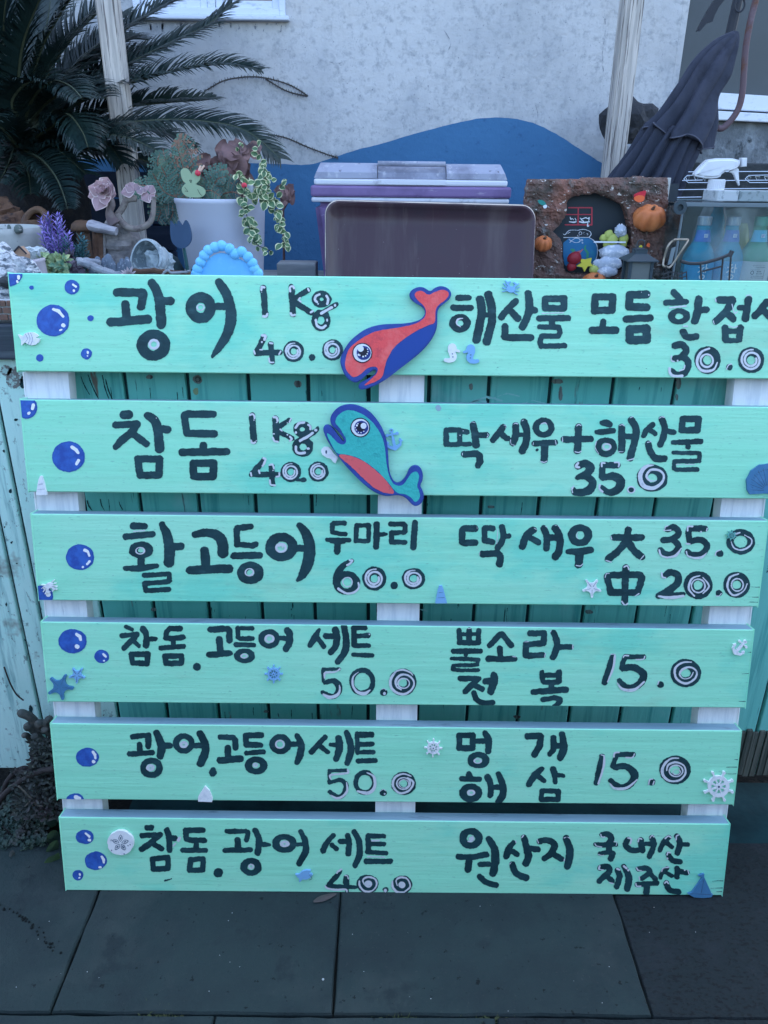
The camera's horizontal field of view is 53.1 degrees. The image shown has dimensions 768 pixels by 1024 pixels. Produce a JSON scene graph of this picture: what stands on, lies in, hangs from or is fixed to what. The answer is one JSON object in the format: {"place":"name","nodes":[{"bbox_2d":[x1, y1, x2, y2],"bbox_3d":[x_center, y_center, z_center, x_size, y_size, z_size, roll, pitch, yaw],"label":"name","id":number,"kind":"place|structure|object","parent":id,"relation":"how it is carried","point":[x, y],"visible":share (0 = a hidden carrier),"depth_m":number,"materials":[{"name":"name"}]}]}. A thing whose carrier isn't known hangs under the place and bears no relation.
{"place":"outdoors","nodes":[
{"label":"outdoors","id":0,"kind":"place"},
{"bbox_2d":[14,246,29,257],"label":"model house roof","id":1,"kind":"structure","parent":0,"point":[22,251],"depth_m":1.39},
{"bbox_2d":[21,206,53,234],"bbox_3d":[-0.766,-0.596,1.718,0.068,0.165,0.057,1,24,0],"label":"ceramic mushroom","id":2,"kind":"object","parent":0,"point":[29,216],"visible":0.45,"depth_m":1.69,"materials":[{"name":"ceramic"}]},
{"bbox_2d":[63,260,86,273],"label":"knobbly succulent","id":3,"kind":"object","parent":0,"point":[74,268],"visible":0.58,"depth_m":1.44,"materials":[{"name":"plant"}]},
{"bbox_2d":[65,248,74,258],"bbox_3d":[-0.601,-0.491,1.464,0.028,0.024,0.021,1,24,0],"label":"rosette","id":4,"kind":"object","parent":3,"relation":"on","point":[70,253],"visible":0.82,"depth_m":1.47,"materials":[{"name":"plant"}]},
{"bbox_2d":[169,255,184,274],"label":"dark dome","id":5,"kind":"structure","parent":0,"point":[177,264],"depth_m":1.64,"materials":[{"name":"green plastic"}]},
{"bbox_2d":[0,783,767,1023],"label":"paving","id":6,"kind":"structure","parent":0,"point":[258,957],"depth_m":1.39,"materials":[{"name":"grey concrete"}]},
{"bbox_2d":[0,784,52,850],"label":"creeping sedum","id":7,"kind":"object","parent":6,"relation":"on","point":[7,825],"visible":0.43,"depth_m":1.62,"materials":[{"name":"green plant"}]},
{"bbox_2d":[9,810,59,862],"bbox_3d":[-0.717,0.701,1.574,0.102,0.115,0.107,-8,25,-19],"label":"weed","id":8,"kind":"object","parent":6,"relation":"on","point":[53,838],"visible":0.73,"depth_m":1.58,"materials":[{"name":"green plant"}]},
{"bbox_2d":[137,1002,182,1021],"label":"moss tuft","id":9,"kind":"object","parent":6,"relation":"on","point":[163,1015],"visible":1,"depth_m":1.28,"materials":[{"name":"green plant"}]},
{"bbox_2d":[313,893,335,901],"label":"fallen leaf","id":10,"kind":"object","parent":6,"relation":"on","point":[322,898],"visible":1,"depth_m":1.48,"materials":[{"name":"grey plant"}]},
{"bbox_2d":[7,272,767,897],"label":"menu sign","id":11,"kind":"object","parent":6,"relation":"on","point":[401,448],"visible":1,"depth_m":1.36,"materials":[{"name":"green paint"}]},
{"bbox_2d":[371,998,416,1017],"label":"moss tuft","id":12,"kind":"object","parent":6,"relation":"on","point":[400,1017],"visible":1,"depth_m":1.29,"materials":[{"name":"green plant"}]},
{"bbox_2d":[439,1011,506,1022],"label":"moss tuft","id":13,"kind":"object","parent":6,"relation":"on","point":[495,1018],"visible":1,"depth_m":1.28,"materials":[{"name":"green plant"}]},
{"bbox_2d":[0,768,767,835],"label":"ground","id":14,"kind":"structure","parent":0,"point":[123,804],"depth_m":1.82,"materials":[{"name":"grey concrete"}]},
{"bbox_2d":[9,709,62,827],"bbox_3d":[-0.705,0.557,1.619,0.146,0.315,0.204,1,24,0],"label":"shrub","id":15,"kind":"object","parent":14,"relation":"on","point":[41,756],"visible":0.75,"depth_m":1.56,"materials":[{"name":"plant"}]},
{"bbox_2d":[0,765,31,793],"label":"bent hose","id":16,"kind":"object","parent":15,"relation":"attached to","point":[6,782],"visible":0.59,"depth_m":1.60,"materials":[{"name":"black rubber"}]},
{"bbox_2d":[0,766,53,803],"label":"bent branch","id":17,"kind":"object","parent":15,"relation":"attached to","point":[8,790],"visible":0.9,"depth_m":1.55,"materials":[{"name":"brown wood"}]},
{"bbox_2d":[18,786,42,806],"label":"dry twig","id":18,"kind":"object","parent":15,"relation":"on","point":[24,791],"visible":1,"depth_m":1.54,"materials":[{"name":"brown wood"}]},
{"bbox_2d":[95,0,146,238],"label":"wooden post","id":19,"kind":"object","parent":14,"relation":"on","point":[112,37],"depth_m":1.86,"materials":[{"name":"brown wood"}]},
{"bbox_2d":[83,167,177,256],"bbox_3d":[-1.195,-0.437,2.515,1.119,1.312,0.050,1,24,0],"label":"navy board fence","id":20,"kind":"object","parent":14,"relation":"on","point":[158,233],"visible":0.04,"depth_m":2.29,"materials":[{"name":"blue wood"}]},
{"bbox_2d":[0,0,292,252],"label":"sago palm","id":21,"kind":"object","parent":14,"relation":"on","point":[49,136],"visible":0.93,"depth_m":1.85,"materials":[{"name":"green plant"}]},
{"bbox_2d":[0,269,767,775],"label":"counter","id":22,"kind":"object","parent":14,"relation":"on","point":[22,613],"visible":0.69,"depth_m":1.48,"materials":[{"name":"teal paint"}]},
{"bbox_2d":[0,196,24,223],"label":"driftwood","id":23,"kind":"object","parent":22,"relation":"on","point":[10,213],"visible":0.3,"depth_m":1.75,"materials":[{"name":"brown wood"}]},
{"bbox_2d":[3,667,23,700],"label":"dry twig","id":24,"kind":"object","parent":22,"relation":"on","point":[17,695],"visible":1,"depth_m":1.60,"materials":[{"name":"brown wood"}]},
{"bbox_2d":[0,241,41,320],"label":"coral stone","id":25,"kind":"object","parent":22,"relation":"on","point":[11,261],"visible":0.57,"depth_m":1.31,"materials":[{"name":"white stone"}]},
{"bbox_2d":[0,276,8,288],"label":"pebble","id":26,"kind":"object","parent":25,"relation":"on","point":[4,281],"visible":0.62,"depth_m":1.29,"materials":[{"name":"black stone"}]},
{"bbox_2d":[0,224,45,250],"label":"stone planter","id":27,"kind":"object","parent":22,"relation":"on","point":[13,236],"visible":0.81,"depth_m":1.52,"materials":[{"name":"stone"}]},
{"bbox_2d":[25,246,48,259],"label":"coral branch","id":28,"kind":"object","parent":22,"relation":"on","point":[35,251],"visible":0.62,"depth_m":1.44,"materials":[{"name":"white stone"}]},
{"bbox_2d":[33,257,47,272],"bbox_3d":[-0.642,-0.433,1.406,0.054,0.062,0.052,1,24,0],"label":"tilted pot","id":29,"kind":"object","parent":22,"relation":"on","point":[41,264],"visible":0.3,"depth_m":1.39,"materials":[{"name":"white ceramic"}]},
{"bbox_2d":[36,251,73,273],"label":"frilly succulent","id":30,"kind":"object","parent":22,"relation":"on","point":[54,262],"visible":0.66,"depth_m":1.42,"materials":[{"name":"green plant"}]},
{"bbox_2d":[36,211,91,272],"bbox_3d":[-0.629,-0.509,1.521,0.130,0.167,0.108,1,24,0],"label":"lavender","id":31,"kind":"object","parent":22,"relation":"on","point":[58,245],"visible":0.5,"depth_m":1.49,"materials":[{"name":"purple plant"}]},
{"bbox_2d":[70,220,92,273],"bbox_3d":[-0.665,-0.579,1.713,0.050,0.137,0.050,1,24,0],"label":"ceramic mushroom","id":32,"kind":"object","parent":22,"relation":"on","point":[78,226],"visible":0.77,"depth_m":1.69,"materials":[{"name":"ceramic"}]},
{"bbox_2d":[75,257,100,264],"bbox_3d":[-0.552,-0.468,1.434,0.047,0.014,0.010,1,24,0],"label":"driftwood","id":33,"kind":"object","parent":22,"relation":"on","point":[97,261],"visible":0.52,"depth_m":1.43,"materials":[{"name":"grey wood"}]},
{"bbox_2d":[77,257,121,273],"bbox_3d":[-0.510,-0.445,1.412,0.102,0.044,0.015,1,24,0],"label":"driftwood","id":34,"kind":"object","parent":22,"relation":"on","point":[93,266],"visible":0.68,"depth_m":1.41,"materials":[{"name":"grey wood"}]},
{"bbox_2d":[89,254,131,273],"bbox_3d":[-0.521,-0.468,1.463,0.083,0.047,0.020,1,24,0],"label":"cactus cluster","id":35,"kind":"object","parent":22,"relation":"on","point":[107,261],"visible":0.49,"depth_m":1.45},
{"bbox_2d":[86,177,155,264],"bbox_3d":[-0.506,-0.536,1.515,0.139,0.228,0.102,1,24,0],"label":"sculpture","id":36,"kind":"object","parent":22,"relation":"on","point":[116,236],"visible":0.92,"depth_m":1.48,"materials":[{"name":"brown wood"}]},
{"bbox_2d":[121,267,135,273],"bbox_3d":[-0.462,-0.432,1.390,0.027,0.023,0.020,-8,25,-18],"label":"rosette","id":37,"kind":"object","parent":22,"relation":"on","point":[127,271],"visible":0.51,"depth_m":1.39,"materials":[{"name":"white plant"}]},
{"bbox_2d":[130,238,175,274],"bbox_3d":[-0.454,-0.477,1.514,0.077,0.118,0.064,5,24,9],"label":"glass jar","id":38,"kind":"object","parent":22,"relation":"on","point":[146,253],"visible":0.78,"depth_m":1.50,"materials":[{"name":"clear glass"}]},
{"bbox_2d":[132,268,190,274],"bbox_3d":[-0.413,-0.445,1.422,0.114,0.014,0.010,1,24,0],"label":"driftwood","id":39,"kind":"object","parent":22,"relation":"on","point":[149,271],"visible":0.77,"depth_m":1.42,"materials":[{"name":"brown wood"}]},
{"bbox_2d":[162,269,189,274],"bbox_3d":[-0.380,-0.438,1.403,0.053,0.012,0.004,1,24,0],"label":"driftwood","id":40,"kind":"object","parent":22,"relation":"on","point":[170,272],"visible":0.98,"depth_m":1.40,"materials":[{"name":"beige wood"}]},
{"bbox_2d":[170,220,191,274],"bbox_3d":[-0.393,-0.502,1.531,0.060,0.150,0.035,1,24,0],"label":"tulip cutout","id":41,"kind":"object","parent":22,"relation":"on","point":[180,235],"visible":0.52,"depth_m":1.51,"materials":[{"name":"blue wood"}]},
{"bbox_2d":[174,197,264,273],"bbox_3d":[-0.345,-0.574,1.649,0.193,0.187,0.193,1,24,0],"label":"white pot","id":42,"kind":"object","parent":22,"relation":"on","point":[210,221],"visible":0.46,"depth_m":1.56,"materials":[{"name":"white glazed ceramic"},{"name":"dark soil"}]},
{"bbox_2d":[134,133,240,225],"bbox_3d":[-0.401,-0.671,1.556,0.233,0.176,0.048,1,24,0],"label":"potted plant","id":43,"kind":"object","parent":42,"relation":"in","point":[220,183],"visible":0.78,"depth_m":1.55,"materials":[{"name":"green plant"}]},
{"bbox_2d":[181,165,205,198],"bbox_3d":[-0.377,-0.648,1.521,0.050,0.074,0.011,1,24,0],"label":"pick","id":44,"kind":"object","parent":42,"relation":"on","point":[191,188],"visible":1,"depth_m":1.52,"materials":[{"name":"green ceramic"}]},
{"bbox_2d":[192,138,261,197],"bbox_3d":[-0.332,-0.713,1.615,0.155,0.136,0.078,1,24,0],"label":"dried flower","id":45,"kind":"object","parent":42,"relation":"on","point":[231,157],"visible":0.49,"depth_m":1.60,"materials":[{"name":"plant"}]},
{"bbox_2d":[246,184,255,200],"bbox_3d":[-0.267,-0.642,1.537,0.023,0.038,0.021,1,24,0],"label":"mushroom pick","id":46,"kind":"object","parent":42,"relation":"in","point":[251,188],"visible":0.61,"depth_m":1.53,"materials":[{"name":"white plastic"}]},
{"bbox_2d":[233,140,290,255],"bbox_3d":[-0.244,-0.625,1.533,0.110,0.214,0.068,1,24,0],"label":"variegated ivy","id":47,"kind":"object","parent":42,"relation":"in","point":[260,192],"visible":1,"depth_m":1.53,"materials":[{"name":"green plant"}]},
{"bbox_2d":[191,240,262,275],"bbox_3d":[-0.294,-0.451,1.453,0.138,0.121,0.038,1,24,0],"label":"beaded dish","id":48,"kind":"object","parent":22,"relation":"on","point":[230,262],"visible":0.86,"depth_m":1.43,"materials":[{"name":"blue plastic"}]},
{"bbox_2d":[274,183,294,259],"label":"withered leaf","id":49,"kind":"object","parent":22,"relation":"on","point":[288,194],"visible":0.8,"depth_m":1.80,"materials":[{"name":"brown plant"}]},
{"bbox_2d":[277,260,317,275],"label":"wood block","id":50,"kind":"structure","parent":22,"relation":"on","point":[297,267],"depth_m":1.79,"materials":[{"name":"white wood"}]},
{"bbox_2d":[311,161,510,275],"bbox_3d":[0.059,-0.700,1.850,0.442,0.262,0.287,1,24,0],"label":"cooler box","id":51,"kind":"object","parent":22,"relation":"on","point":[427,181],"visible":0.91,"depth_m":1.69,"materials":[{"name":"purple plastic"}]},
{"bbox_2d":[325,199,534,278],"bbox_3d":[0.092,-0.525,1.552,0.420,0.193,0.076,1,24,0],"label":"serving tray","id":52,"kind":"object","parent":22,"relation":"on","point":[370,238],"visible":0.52,"depth_m":1.56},
{"bbox_2d":[523,176,678,279],"bbox_3d":[0.453,-0.578,1.615,0.323,0.237,0.079,1,24,0],"label":"craft picture","id":53,"kind":"object","parent":22,"relation":"on","point":[591,228],"visible":0.88,"depth_m":1.61,"materials":[{"name":"wood"}]},
{"bbox_2d":[565,207,592,225],"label":"painted window","id":54,"kind":"structure","parent":53,"relation":"in","point":[578,214],"depth_m":1.63,"materials":[{"name":"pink paint"}]},
{"bbox_2d":[619,239,658,279],"bbox_3d":[0.513,-0.488,1.557,0.063,0.122,0.063,1,24,0],"label":"lantern","id":55,"kind":"object","parent":22,"relation":"on","point":[638,263],"visible":0.63,"depth_m":1.53,"materials":[{"name":"stone"}]},
{"bbox_2d":[661,271,686,279],"bbox_3d":[0.565,-0.457,1.493,0.054,0.022,0.002,1,24,0],"label":"wire basket","id":56,"kind":"object","parent":22,"relation":"on","point":[672,276],"visible":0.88,"depth_m":1.49,"materials":[{"name":"metal"}]},
{"bbox_2d":[608,0,745,198],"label":"folded parasol","id":57,"kind":"object","parent":22,"relation":"on","point":[675,136],"visible":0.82,"depth_m":1.77,"materials":[{"name":"grey fabric"}]},
{"bbox_2d":[679,216,714,279],"bbox_3d":[0.664,-0.537,1.621,0.065,0.162,0.066,1,24,0],"label":"glass bottle","id":58,"kind":"object","parent":22,"relation":"on","point":[699,249],"visible":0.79,"depth_m":1.60,"materials":[{"name":"blue glass"}]},
{"bbox_2d":[680,250,733,280],"bbox_3d":[0.627,-0.478,1.494,0.104,0.060,0.009,1,24,0],"label":"wire bottle stand","id":59,"kind":"object","parent":22,"relation":"on","point":[730,254],"visible":0.94,"depth_m":1.49,"materials":[{"name":"metal"}]},
{"bbox_2d":[656,199,767,279],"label":"drinks case","id":60,"kind":"object","parent":22,"relation":"on","point":[683,214],"visible":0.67,"depth_m":1.61,"materials":[{"name":"clear plastic"}]},
{"bbox_2d":[662,238,688,268],"bbox_3d":[0.568,-0.504,1.499,0.047,0.056,0.012,1,24,0],"label":"carabiner clip","id":61,"kind":"object","parent":60,"relation":"hanging from","point":[680,252],"visible":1,"depth_m":1.49,"materials":[{"name":"silver metal"}]},
{"bbox_2d":[667,247,675,264],"bbox_3d":[0.564,-0.502,1.507,0.010,0.035,0.002,1,24,0],"label":"clip plate","id":62,"kind":"object","parent":61,"relation":"attached to","point":[670,260],"visible":1,"depth_m":1.51,"materials":[{"name":"grey metal"}]},
{"bbox_2d":[702,190,767,201],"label":"foam block","id":63,"kind":"object","parent":60,"relation":"on","point":[740,195],"depth_m":1.55,"materials":[{"name":"white plastic"}]},
{"bbox_2d":[710,207,724,250],"bbox_3d":[0.713,-0.599,1.659,0.040,0.130,0.039,1,24,0],"label":"glass bottle","id":64,"kind":"object","parent":22,"relation":"on","point":[717,226],"visible":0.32,"depth_m":1.64,"materials":[{"name":"glass"}]},
{"bbox_2d":[691,158,746,241],"bbox_3d":[0.740,-0.653,1.744,0.094,0.276,0.085,-19,31,-37],"label":"spray bottle","id":65,"kind":"object","parent":22,"relation":"on","point":[713,168],"visible":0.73,"depth_m":1.69,"materials":[{"name":"white plastic"}]},
{"bbox_2d":[677,171,767,197],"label":"wire rack","id":66,"kind":"object","parent":22,"relation":"on","point":[686,180],"visible":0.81,"depth_m":1.80,"materials":[{"name":"metal"}]},
{"bbox_2d":[680,163,767,198],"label":"storage crate","id":67,"kind":"object","parent":22,"relation":"on","point":[730,176],"depth_m":1.85,"materials":[{"name":"plastic"}]},
{"bbox_2d":[711,216,742,280],"bbox_3d":[0.726,-0.539,1.625,0.065,0.163,0.066,1,24,0],"label":"glass bottle","id":68,"kind":"object","parent":22,"relation":"on","point":[728,242],"visible":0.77,"depth_m":1.60,"materials":[{"name":"blue glass"}]},
{"bbox_2d":[739,223,748,248],"bbox_3d":[0.774,-0.565,1.707,0.068,0.145,0.068,1,24,0],"label":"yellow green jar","id":69,"kind":"object","parent":22,"relation":"on","point":[743,234],"visible":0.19,"depth_m":1.67,"materials":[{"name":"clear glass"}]},
{"bbox_2d":[739,216,767,280],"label":"glass bottle","id":70,"kind":"object","parent":22,"relation":"on","point":[755,259],"visible":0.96,"depth_m":1.60,"materials":[{"name":"blue glass"}]},
{"bbox_2d":[55,0,767,269],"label":"house","id":71,"kind":"structure","parent":14,"relation":"on","point":[518,91],"depth_m":2.30,"materials":[{"name":"paint"}]},
{"bbox_2d":[132,0,289,21],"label":"window","id":72,"kind":"structure","parent":71,"relation":"in","point":[188,10],"depth_m":2.22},
{"bbox_2d":[204,74,307,96],"bbox_3d":[-0.383,-1.270,2.289,0.314,0.063,0.014,1,24,0],"label":"dry vine","id":73,"kind":"object","parent":71,"relation":"attached to","point":[268,79],"visible":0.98,"depth_m":2.29,"materials":[{"name":"brown plant"}]},
{"bbox_2d":[271,134,337,158],"bbox_3d":[-0.247,-1.122,2.355,0.214,0.074,0.013,1,24,0],"label":"dry vine","id":74,"kind":"object","parent":71,"relation":"attached to","point":[314,149],"visible":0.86,"depth_m":2.36,"materials":[{"name":"brown plant"}]},
{"bbox_2d":[670,0,767,122],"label":"window","id":75,"kind":"structure","parent":71,"relation":"in","point":[755,105],"depth_m":2.38,"materials":[{"name":"glass"}]},
{"bbox_2d":[717,0,758,131],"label":"bent pipe","id":76,"kind":"object","parent":71,"relation":"attached to","point":[743,73],"visible":1,"depth_m":2.10,"materials":[{"name":"brown metal"}]},
{"bbox_2d":[600,0,643,177],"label":"wooden post","id":77,"kind":"object","parent":14,"relation":"on","point":[628,32],"depth_m":2.02,"materials":[{"name":"white wood"}]}
]}

